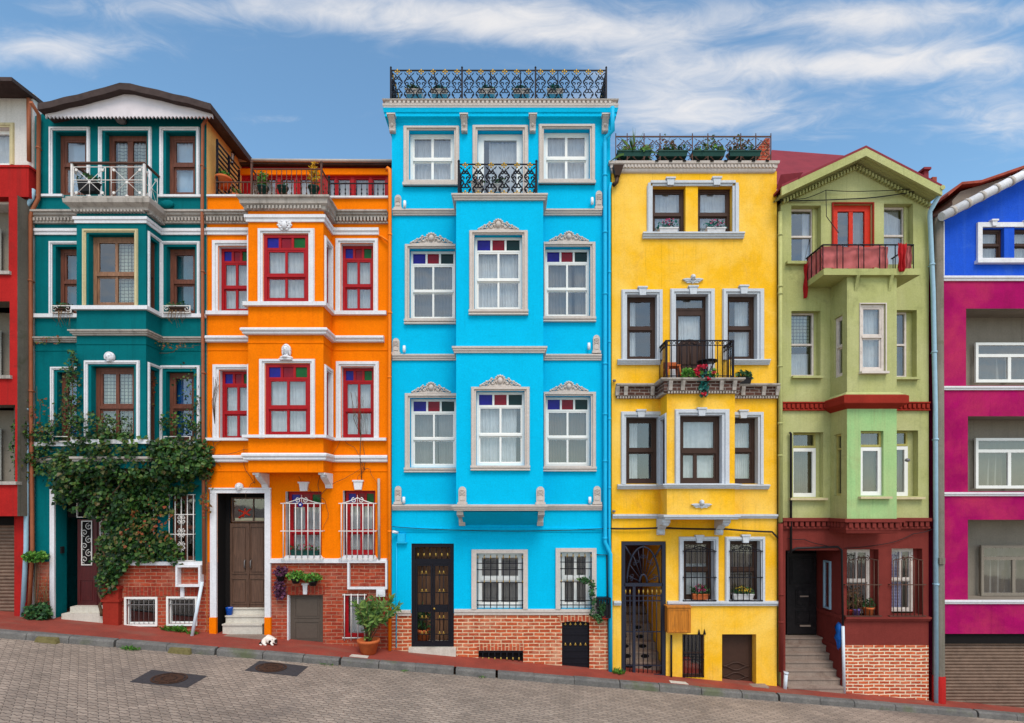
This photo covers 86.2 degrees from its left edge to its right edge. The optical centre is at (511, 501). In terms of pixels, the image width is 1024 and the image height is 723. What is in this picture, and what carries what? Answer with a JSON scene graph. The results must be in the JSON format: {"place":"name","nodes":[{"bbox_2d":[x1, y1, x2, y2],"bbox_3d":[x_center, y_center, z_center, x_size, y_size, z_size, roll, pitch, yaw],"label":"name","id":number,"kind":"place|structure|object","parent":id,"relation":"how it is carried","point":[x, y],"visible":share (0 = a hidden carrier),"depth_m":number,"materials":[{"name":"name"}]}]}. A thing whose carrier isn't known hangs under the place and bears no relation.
{"place":"outdoors","nodes":[
{"label":"outdoors","id":0,"kind":"place"},
{"bbox_2d":[0,638,1023,722],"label":"road","id":1,"kind":"structure","parent":0,"point":[56,683],"depth_m":9.66,"materials":[{"name":"stone"}]},
{"bbox_2d":[130,670,206,687],"bbox_3d":[-5.937,3.060,9.469,1.029,0.097,0.674,0,0,0],"label":"manhole","id":2,"kind":"object","parent":1,"relation":"on","point":[167,678],"visible":1,"depth_m":9.44,"materials":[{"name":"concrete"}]},
{"bbox_2d":[245,661,307,675],"bbox_3d":[-4.498,3.196,10.494,1.004,0.095,0.692,0,0,0],"label":"manhole","id":3,"kind":"object","parent":1,"relation":"on","point":[277,668],"visible":1,"depth_m":10.46,"materials":[{"name":"concrete"}]},
{"bbox_2d":[0,629,1023,721],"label":"kerb","id":4,"kind":"structure","parent":1,"relation":"on","point":[472,672],"depth_m":11.16,"materials":[{"name":"stone"}]},
{"bbox_2d":[0,608,1023,712],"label":"pavement","id":5,"kind":"structure","parent":0,"point":[9,620],"depth_m":11.65,"materials":[{"name":"brick"}]},
{"bbox_2d":[21,550,49,618],"bbox_3d":[-10.268,1.788,11.807,0.522,1.483,0.402,0,0,0],"label":"shrub","id":6,"kind":"object","parent":5,"relation":"on","point":[41,556],"visible":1,"depth_m":11.80,"materials":[{"name":"green plant"}]},
{"bbox_2d":[21,601,53,619],"bbox_3d":[-10.219,2.411,11.790,0.627,0.525,0.433,0,0,0],"label":"shrub","id":7,"kind":"object","parent":5,"relation":"on","point":[31,611],"visible":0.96,"depth_m":11.73,"materials":[{"name":"green plant"}]},
{"bbox_2d":[190,582,203,635],"bbox_3d":[-6.770,2.310,11.765,0.068,1.154,0.311,0,0,21],"label":"plastic tube","id":8,"kind":"object","parent":5,"relation":"on","point":[197,609],"visible":1,"depth_m":11.74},
{"bbox_2d":[350,593,401,654],"bbox_3d":[-2.887,2.580,11.575,1.171,1.267,0.683,0,0,0],"label":"potted oleander","id":9,"kind":"object","parent":5,"relation":"on","point":[369,615],"visible":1,"depth_m":11.50,"materials":[{"name":"plant"}]},
{"bbox_2d":[931,216,945,703],"bbox_3d":[9.315,-0.760,11.944,0.250,10.880,0.249,0,0,0],"label":"drainpipe","id":10,"kind":"object","parent":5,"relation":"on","point":[939,249],"visible":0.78,"depth_m":11.87,"materials":[{"name":"metal"}]},
{"bbox_2d":[0,0,1023,203],"label":"sky","id":11,"kind":"structure","parent":0,"point":[938,85],"materials":[{"name":"blue"}]},
{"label":"ground","id":12,"kind":"structure","parent":0,"visible":0},
{"bbox_2d":[0,77,42,616],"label":"row house","id":13,"kind":"structure","parent":12,"relation":"on","point":[17,161],"depth_m":11.87,"materials":[{"name":"red paint"}]},
{"bbox_2d":[0,131,8,164],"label":"window","id":14,"kind":"structure","parent":13,"relation":"in","point":[4,141],"depth_m":12.22,"materials":[{"name":"glass"}]},
{"bbox_2d":[27,83,253,631],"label":"row house","id":15,"kind":"structure","parent":12,"relation":"on","point":[121,260],"depth_m":11.98,"materials":[{"name":"teal paint"}]},
{"bbox_2d":[49,241,76,312],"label":"window","id":16,"kind":"structure","parent":15,"relation":"in","point":[68,286],"depth_m":12.13,"materials":[{"name":"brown wood"}]},
{"bbox_2d":[50,367,76,441],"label":"window","id":17,"kind":"structure","parent":15,"relation":"in","point":[52,369],"depth_m":12.13,"materials":[{"name":"paint"}]},
{"bbox_2d":[49,127,89,195],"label":"window","id":18,"kind":"structure","parent":15,"relation":"in","point":[79,146],"depth_m":12.13,"materials":[{"name":"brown wood"}]},
{"bbox_2d":[76,173,101,193],"bbox_3d":[-9.004,-6.776,11.641,0.506,0.392,0.273,0,0,0],"label":"planter box","id":19,"kind":"object","parent":15,"relation":"on","point":[93,190],"visible":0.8,"depth_m":11.59,"materials":[{"name":"black plastic"}]},
{"bbox_2d":[77,519,104,604],"bbox_3d":[-9.335,1.365,12.310,0.860,1.930,0.079,0,0,0],"label":"door","id":20,"kind":"structure","parent":15,"relation":"in","point":[87,530],"depth_m":12.29,"materials":[{"name":"red wood"}]},
{"bbox_2d":[82,229,137,304],"bbox_3d":[-8.433,-4.911,11.620,1.160,1.620,0.319,0,0,0],"label":"window","id":21,"kind":"structure","parent":15,"relation":"in","point":[125,275],"depth_m":11.64,"materials":[{"name":"brown wood"}]},
{"bbox_2d":[8,335,215,615],"bbox_3d":[-8.636,-0.865,11.609,4.415,6.716,0.852,0,0,0],"label":"climbing vine","id":22,"kind":"object","parent":15,"relation":"attached to","point":[170,462],"visible":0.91,"depth_m":11.72,"materials":[{"name":"green plant"}]},
{"bbox_2d":[84,360,139,438],"bbox_3d":[-8.395,-2.118,11.620,1.160,1.687,0.321,0,0,0],"label":"window","id":23,"kind":"structure","parent":15,"relation":"in","point":[107,379],"depth_m":11.64,"materials":[{"name":"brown wood"}]},
{"bbox_2d":[98,127,151,197],"bbox_3d":[-8.475,-7.291,12.120,1.160,1.817,0.320,0,0,0],"label":"balcony door","id":24,"kind":"structure","parent":15,"relation":"in","point":[130,152],"depth_m":12.14,"materials":[{"name":"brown wood"}]},
{"bbox_2d":[124,597,157,625],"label":"window","id":25,"kind":"structure","parent":15,"relation":"in","point":[129,604],"depth_m":11.99,"materials":[{"name":"white paint"}]},
{"bbox_2d":[148,231,161,312],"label":"window","id":26,"kind":"structure","parent":15,"relation":"in","point":[149,233],"depth_m":11.85,"materials":[{"name":"white wood"}]},
{"bbox_2d":[148,362,161,439],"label":"window","id":27,"kind":"structure","parent":15,"relation":"in","point":[149,364],"depth_m":11.85,"materials":[{"name":"paint"}]},
{"bbox_2d":[159,127,199,193],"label":"window","id":28,"kind":"structure","parent":15,"relation":"in","point":[182,173],"depth_m":12.14,"materials":[{"name":"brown wood"}]},
{"bbox_2d":[160,365,199,440],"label":"window","id":29,"kind":"structure","parent":15,"relation":"in","point":[181,406],"depth_m":12.14,"materials":[{"name":"brown wood"}]},
{"bbox_2d":[162,241,199,312],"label":"window","id":30,"kind":"structure","parent":15,"relation":"in","point":[182,288],"depth_m":12.14,"materials":[{"name":"brown wood"}]},
{"bbox_2d":[166,596,196,625],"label":"window","id":31,"kind":"structure","parent":15,"relation":"in","point":[171,604],"depth_m":11.99,"materials":[{"name":"white paint"}]},
{"bbox_2d":[173,495,194,559],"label":"window","id":32,"kind":"structure","parent":15,"relation":"in","point":[190,527],"depth_m":12.14,"materials":[{"name":"white wood"}]},
{"bbox_2d":[204,139,391,657],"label":"row house","id":33,"kind":"structure","parent":12,"relation":"on","point":[298,338],"depth_m":12.00,"materials":[{"name":"orange paint"}]},
{"bbox_2d":[212,364,246,437],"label":"window","id":34,"kind":"structure","parent":33,"relation":"in","point":[234,383],"depth_m":12.11,"materials":[{"name":"red paint"}]},
{"bbox_2d":[212,240,247,310],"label":"window","id":35,"kind":"structure","parent":33,"relation":"in","point":[233,261],"depth_m":12.11,"materials":[{"name":"red paint"}]},
{"bbox_2d":[230,523,264,607],"bbox_3d":[-5.915,1.435,12.288,0.840,1.890,0.125,0,0,0],"label":"door","id":36,"kind":"structure","parent":33,"relation":"in","point":[247,540],"depth_m":12.28,"materials":[{"name":"brown wood"}]},
{"bbox_2d":[272,566,288,600],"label":"flowers","id":37,"kind":"object","parent":33,"relation":"hanging from","point":[280,576],"visible":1,"depth_m":11.81,"materials":[{"name":"purple plant"}]},
{"bbox_2d":[258,228,314,300],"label":"window","id":38,"kind":"structure","parent":33,"relation":"in","point":[293,279],"depth_m":11.47,"materials":[{"name":"red paint"}]},
{"bbox_2d":[259,359,314,438],"bbox_3d":[-4.699,-2.147,11.505,1.164,1.660,0.210,0,0,0],"label":"window","id":39,"kind":"structure","parent":33,"relation":"in","point":[290,388],"depth_m":11.47,"materials":[{"name":"red paint"}]},
{"bbox_2d":[209,377,376,527],"bbox_3d":[-4.761,-1.089,11.919,3.695,3.418,0.114,0,0,0],"label":"bare creeper","id":40,"kind":"object","parent":33,"relation":"attached to","point":[359,427],"visible":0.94,"depth_m":11.94,"materials":[{"name":"plant"}]},
{"bbox_2d":[287,595,322,641],"bbox_3d":[-4.525,2.655,12.045,0.800,1.210,0.190,0,0,0],"label":"cellar door","id":41,"kind":"structure","parent":33,"relation":"in","point":[304,612],"depth_m":12.08,"materials":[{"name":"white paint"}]},
{"bbox_2d":[289,492,321,554],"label":"window","id":42,"kind":"structure","parent":33,"relation":"in","point":[311,496],"depth_m":12.16,"materials":[{"name":"red paint"}]},
{"bbox_2d":[290,543,321,555],"bbox_3d":[-4.541,1.075,12.023,0.744,0.330,0.199,0,0,0],"label":"planter box","id":43,"kind":"object","parent":33,"relation":"on","point":[304,552],"visible":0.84,"depth_m":12.01,"materials":[{"name":"green plastic"}]},
{"bbox_2d":[307,161,319,193],"bbox_3d":[-4.233,-6.919,11.694,0.276,0.717,0.256,0,0,0],"label":"flower pot","id":44,"kind":"object","parent":33,"relation":"on","point":[314,184],"visible":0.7,"depth_m":11.66,"materials":[{"name":"green plastic"}]},
{"bbox_2d":[324,235,332,307],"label":"window","id":45,"kind":"structure","parent":33,"relation":"in","point":[326,241],"depth_m":11.65,"materials":[{"name":"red paint"}]},
{"bbox_2d":[324,364,332,436],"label":"window","id":46,"kind":"structure","parent":33,"relation":"in","point":[326,368],"depth_m":11.64,"materials":[{"name":"red paint"}]},
{"bbox_2d":[335,238,377,310],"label":"window","id":47,"kind":"structure","parent":33,"relation":"in","point":[360,263],"depth_m":12.10,"materials":[{"name":"red paint"}]},
{"bbox_2d":[345,594,367,636],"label":"window","id":48,"kind":"structure","parent":33,"relation":"in","point":[360,597],"depth_m":12.09,"materials":[{"name":"red paint"}]},
{"bbox_2d":[336,361,378,437],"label":"window","id":49,"kind":"structure","parent":33,"relation":"in","point":[364,382],"depth_m":12.10,"materials":[{"name":"red paint"}]},
{"bbox_2d":[346,491,374,554],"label":"window","id":50,"kind":"structure","parent":33,"relation":"in","point":[369,496],"depth_m":12.16,"materials":[{"name":"red paint"}]},
{"bbox_2d":[382,66,618,677],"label":"row house","id":51,"kind":"structure","parent":12,"relation":"on","point":[501,367],"depth_m":12.00,"materials":[{"name":"paint"}]},
{"bbox_2d":[418,612,430,640],"bbox_3d":[-2.013,2.726,12.342,0.506,0.928,0.372,0,0,-13],"label":"flower pot","id":52,"kind":"object","parent":51,"relation":"on","point":[424,629],"visible":0.48,"depth_m":12.27,"materials":[{"name":"ceramic"}]},
{"bbox_2d":[404,244,455,324],"bbox_3d":[-1.790,-4.755,12.095,1.130,1.750,0.351,0,0,0],"label":"window","id":53,"kind":"structure","parent":51,"relation":"in","point":[433,273],"depth_m":12.15,"materials":[{"name":"white paint"}]},
{"bbox_2d":[404,393,455,471],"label":"window","id":54,"kind":"structure","parent":51,"relation":"in","point":[424,412],"depth_m":12.14,"materials":[{"name":"white paint"}]},
{"bbox_2d":[402,126,458,186],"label":"window","id":55,"kind":"structure","parent":51,"relation":"in","point":[433,158],"depth_m":12.12,"materials":[{"name":"white paint"}]},
{"bbox_2d":[469,230,527,314],"bbox_3d":[-0.280,-4.755,11.485,1.236,1.757,0.329,0,0,0],"label":"window","id":56,"kind":"structure","parent":51,"relation":"in","point":[501,264],"depth_m":11.51,"materials":[{"name":"white paint"}]},
{"bbox_2d":[471,549,527,609],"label":"window","id":57,"kind":"structure","parent":51,"relation":"in","point":[515,575],"depth_m":12.11,"materials":[{"name":"white paint"}]},
{"bbox_2d":[472,125,527,192],"bbox_3d":[-0.255,-7.306,12.105,1.220,1.847,0.330,0,0,0],"label":"balcony door","id":58,"kind":"structure","parent":51,"relation":"in","point":[509,153],"depth_m":12.12,"materials":[{"name":"white paint"}]},
{"bbox_2d":[470,387,529,470],"bbox_3d":[-0.242,-1.515,11.485,1.236,1.739,0.331,0,0,0],"label":"window","id":59,"kind":"structure","parent":51,"relation":"in","point":[497,435],"depth_m":11.51,"materials":[{"name":"white paint"}]},
{"bbox_2d":[538,124,595,184],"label":"window","id":60,"kind":"structure","parent":51,"relation":"in","point":[563,157],"depth_m":12.13,"materials":[{"name":"white paint"}]},
{"bbox_2d":[543,242,595,321],"bbox_3d":[1.260,-4.805,12.095,1.150,1.750,0.351,0,0,0],"label":"window","id":61,"kind":"structure","parent":51,"relation":"in","point":[558,290],"depth_m":12.15,"materials":[{"name":"white paint"}]},
{"bbox_2d":[543,392,596,470],"bbox_3d":[1.265,-1.530,12.095,1.160,1.740,0.351,0,0,0],"label":"window","id":62,"kind":"structure","parent":51,"relation":"in","point":[565,437],"depth_m":12.14,"materials":[{"name":"white paint"}]},
{"bbox_2d":[562,621,587,667],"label":"cellar door","id":63,"kind":"structure","parent":51,"relation":"in","point":[574,633],"depth_m":12.06,"materials":[{"name":"black metal"}]},
{"bbox_2d":[556,548,596,609],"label":"window","id":64,"kind":"structure","parent":51,"relation":"in","point":[584,588],"depth_m":12.10,"materials":[{"name":"white paint"}]},
{"bbox_2d":[576,576,610,623],"bbox_3d":[1.761,2.130,11.854,0.748,1.037,0.291,0,0,0],"label":"potted plant","id":65,"kind":"object","parent":51,"relation":"attached to","point":[603,612],"visible":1,"depth_m":11.81,"materials":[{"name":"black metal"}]},
{"bbox_2d":[608,133,788,693],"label":"row house","id":66,"kind":"structure","parent":12,"relation":"on","point":[690,292],"depth_m":12.00,"materials":[{"name":"yellow paint"}]},
{"bbox_2d":[625,545,641,603],"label":"inner door","id":67,"kind":"structure","parent":66,"relation":"in","point":[631,548],"depth_m":14.19,"materials":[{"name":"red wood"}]},
{"bbox_2d":[610,131,658,161],"bbox_3d":[2.646,-7.777,12.051,1.122,0.875,0.484,0,0,0],"label":"planter box","id":68,"kind":"object","parent":66,"relation":"on","point":[638,154],"visible":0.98,"depth_m":11.93,"materials":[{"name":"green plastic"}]},
{"bbox_2d":[621,411,659,483],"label":"window","id":69,"kind":"structure","parent":66,"relation":"in","point":[629,450],"depth_m":12.14,"materials":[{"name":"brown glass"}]},
{"bbox_2d":[621,289,662,359],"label":"window","id":70,"kind":"structure","parent":66,"relation":"in","point":[628,328],"depth_m":12.13,"materials":[{"name":"white glass"}]},
{"bbox_2d":[659,413,666,483],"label":"window","id":71,"kind":"structure","parent":66,"relation":"in","point":[663,416],"depth_m":11.87,"materials":[{"name":"white glass"}]},
{"bbox_2d":[653,190,683,230],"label":"window","id":72,"kind":"structure","parent":66,"relation":"in","point":[667,204],"depth_m":12.15,"materials":[{"name":"clear glass"}]},
{"bbox_2d":[655,134,687,159],"bbox_3d":[3.527,-7.829,12.055,0.696,0.590,0.356,0,0,0],"label":"planter box","id":73,"kind":"object","parent":66,"relation":"on","point":[670,154],"visible":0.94,"depth_m":11.94,"materials":[{"name":"green plastic"}]},
{"bbox_2d":[676,311,704,376],"bbox_3d":[3.940,-3.433,12.189,0.700,1.585,0.121,0,0,0],"label":"balcony door","id":74,"kind":"structure","parent":66,"relation":"in","point":[687,322],"depth_m":12.15,"materials":[{"name":"brown glass"}]},
{"bbox_2d":[682,634,702,675],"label":"window","id":75,"kind":"structure","parent":66,"relation":"in","point":[683,674],"depth_m":12.06,"materials":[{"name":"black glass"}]},
{"bbox_2d":[611,527,777,538],"bbox_3d":[3.991,0.683,11.933,3.672,0.264,0.066,0,0,0],"label":"cable","id":76,"kind":"object","parent":66,"relation":"attached to","point":[774,534],"visible":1,"depth_m":11.91,"materials":[{"name":"black rubber"}]},
{"bbox_2d":[679,537,717,600],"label":"window","id":77,"kind":"structure","parent":66,"relation":"in","point":[685,543],"depth_m":12.14,"materials":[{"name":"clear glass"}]},
{"bbox_2d":[681,364,718,397],"bbox_3d":[3.877,-2.495,11.331,0.796,0.691,0.257,0,0,0],"label":"flower garland","id":78,"kind":"object","parent":66,"relation":"hanging from","point":[685,372],"visible":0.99,"depth_m":11.29,"materials":[{"name":"teal plant"}]},
{"bbox_2d":[675,409,728,483],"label":"window","id":79,"kind":"structure","parent":66,"relation":"in","point":[696,437],"depth_m":11.58,"materials":[{"name":"glass"}]},
{"bbox_2d":[689,135,725,159],"bbox_3d":[4.300,-7.829,12.029,0.748,0.588,0.331,0,0,0],"label":"planter box","id":80,"kind":"object","parent":66,"relation":"on","point":[701,154],"visible":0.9,"depth_m":11.94,"materials":[{"name":"green plastic"}]},
{"bbox_2d":[698,190,729,230],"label":"window","id":81,"kind":"structure","parent":66,"relation":"in","point":[712,204],"depth_m":12.22,"materials":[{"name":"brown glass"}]},
{"bbox_2d":[722,634,751,680],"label":"door","id":82,"kind":"structure","parent":66,"relation":"in","point":[736,648],"depth_m":12.19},
{"bbox_2d":[731,586,753,599],"bbox_3d":[5.071,1.997,12.015,0.562,0.305,0.225,0,0,0],"label":"planter box","id":83,"kind":"object","parent":66,"relation":"on","point":[740,595],"visible":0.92,"depth_m":11.99,"materials":[{"name":"plastic"}]},
{"bbox_2d":[722,288,763,359],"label":"window","id":84,"kind":"structure","parent":66,"relation":"in","point":[740,329],"depth_m":12.14,"materials":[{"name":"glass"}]},
{"bbox_2d":[726,134,761,159],"bbox_3d":[5.083,-7.843,12.033,0.707,0.616,0.338,0,0,0],"label":"planter box","id":85,"kind":"object","parent":66,"relation":"on","point":[745,154],"visible":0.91,"depth_m":11.94,"materials":[{"name":"green plastic"}]},
{"bbox_2d":[725,537,764,600],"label":"window","id":86,"kind":"structure","parent":66,"relation":"in","point":[731,543],"depth_m":12.14,"materials":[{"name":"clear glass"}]},
{"bbox_2d":[735,412,763,483],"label":"window","id":87,"kind":"structure","parent":66,"relation":"in","point":[742,450],"depth_m":12.14,"materials":[{"name":"clear glass"}]},
{"bbox_2d":[756,138,843,184],"bbox_3d":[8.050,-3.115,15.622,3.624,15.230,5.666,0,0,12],"label":"roof","id":88,"kind":"structure","parent":12,"relation":"on","point":[796,162],"depth_m":16.02,"materials":[{"name":"red paint"}]},
{"bbox_2d":[773,145,944,702],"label":"row house","id":89,"kind":"structure","parent":12,"relation":"on","point":[855,353],"depth_m":12.00,"materials":[{"name":"green paint"}]},
{"bbox_2d":[786,553,815,633],"bbox_3d":[6.837,2.177,12.932,0.699,1.903,0.075,0,0,0],"label":"door","id":90,"kind":"structure","parent":89,"relation":"in","point":[800,567],"depth_m":12.92,"materials":[{"name":"wood"}]},
{"bbox_2d":[791,209,811,260],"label":"window","id":91,"kind":"structure","parent":89,"relation":"in","point":[805,238],"depth_m":12.27,"materials":[{"name":"white glass"}]},
{"bbox_2d":[791,313,812,375],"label":"window","id":92,"kind":"structure","parent":89,"relation":"in","point":[799,321],"depth_m":12.27,"materials":[{"name":"white glass"}]},
{"bbox_2d":[793,448,815,496],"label":"window","id":93,"kind":"structure","parent":89,"relation":"in","point":[801,459],"depth_m":12.24,"materials":[{"name":"white paint"}]},
{"bbox_2d":[808,249,824,279],"bbox_3d":[6.483,-5.062,11.690,0.101,0.547,0.620,0,0,0],"label":"hanging cloth","id":94,"kind":"object","parent":89,"relation":"hanging from","point":[813,264],"visible":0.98,"depth_m":11.71,"materials":[{"name":"fabric"}]},
{"bbox_2d":[823,560,830,609],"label":"window","id":95,"kind":"structure","parent":89,"relation":"in","point":[824,561],"depth_m":12.61,"materials":[{"name":"white glass"}]},
{"bbox_2d":[836,316,841,377],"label":"window","id":96,"kind":"structure","parent":89,"relation":"in","point":[838,347],"depth_m":11.78,"materials":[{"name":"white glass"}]},
{"bbox_2d":[837,434,840,495],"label":"window","id":97,"kind":"structure","parent":89,"relation":"in","point":[838,436],"depth_m":11.80,"materials":[{"name":"green paint"}]},
{"bbox_2d":[832,202,873,268],"bbox_3d":[7.465,-5.650,12.084,0.920,1.800,0.227,0,0,0],"label":"balcony door","id":98,"kind":"structure","parent":89,"relation":"in","point":[854,220],"depth_m":12.05,"materials":[{"name":"paint"}]},
{"bbox_2d":[821,246,887,268],"bbox_3d":[7.138,-5.087,11.399,1.384,0.497,0.101,0,0,0],"label":"hanging cloth","id":99,"kind":"object","parent":89,"relation":"hanging from","point":[871,257],"visible":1,"depth_m":11.40,"materials":[{"name":"fabric"}]},
{"bbox_2d":[847,549,869,612],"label":"window","id":100,"kind":"structure","parent":89,"relation":"in","point":[867,551],"depth_m":12.14,"materials":[{"name":"white glass"}]},
{"bbox_2d":[861,447,880,495],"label":"window","id":101,"kind":"structure","parent":89,"relation":"in","point":[867,453],"depth_m":11.50,"materials":[{"name":"white paint"}]},
{"bbox_2d":[859,303,886,371],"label":"window","id":102,"kind":"structure","parent":89,"relation":"in","point":[868,336],"depth_m":11.46,"materials":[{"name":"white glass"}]},
{"bbox_2d":[884,207,902,263],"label":"window","id":103,"kind":"structure","parent":89,"relation":"in","point":[891,222],"depth_m":12.27,"materials":[{"name":"white glass"}]},
{"bbox_2d":[897,312,905,376],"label":"window","id":104,"kind":"structure","parent":89,"relation":"in","point":[899,345],"depth_m":12.18,"materials":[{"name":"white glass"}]},
{"bbox_2d":[897,243,906,271],"bbox_3d":[8.032,-5.027,11.276,0.198,0.598,0.135,0,0,0],"label":"hanging cloth","id":105,"kind":"object","parent":89,"relation":"hanging from","point":[902,249],"visible":1,"depth_m":11.26,"materials":[{"name":"fabric"}]},
{"bbox_2d":[897,446,907,495],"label":"window","id":106,"kind":"structure","parent":89,"relation":"in","point":[905,448],"depth_m":12.13,"materials":[{"name":"white paint"}]},
{"bbox_2d":[892,549,912,610],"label":"window","id":107,"kind":"structure","parent":89,"relation":"in","point":[896,553],"depth_m":12.16,"materials":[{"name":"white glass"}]},
{"bbox_2d":[929,166,1023,707],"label":"row house","id":108,"kind":"structure","parent":12,"relation":"on","point":[983,219],"depth_m":12.05,"materials":[{"name":"paint"}]},
{"bbox_2d":[983,230,1000,257],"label":"window","id":109,"kind":"structure","parent":108,"relation":"in","point":[989,246],"depth_m":12.08,"materials":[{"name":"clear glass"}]},
{"bbox_2d":[973,343,1023,382],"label":"window","id":110,"kind":"structure","parent":108,"relation":"in","point":[985,355],"depth_m":12.58,"materials":[{"name":"white paint"}]},
{"bbox_2d":[974,438,1023,488],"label":"window","id":111,"kind":"structure","parent":108,"relation":"in","point":[1008,453],"depth_m":12.57,"materials":[{"name":"white paint"}]},
{"bbox_2d":[979,545,1023,595],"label":"window","id":112,"kind":"structure","parent":108,"relation":"in","point":[1010,558],"depth_m":12.57,"materials":[{"name":"beige glass"}]},
{"bbox_2d":[1014,230,1023,257],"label":"window","id":113,"kind":"structure","parent":108,"relation":"in","point":[1018,234],"depth_m":12.17,"materials":[{"name":"clear glass"}]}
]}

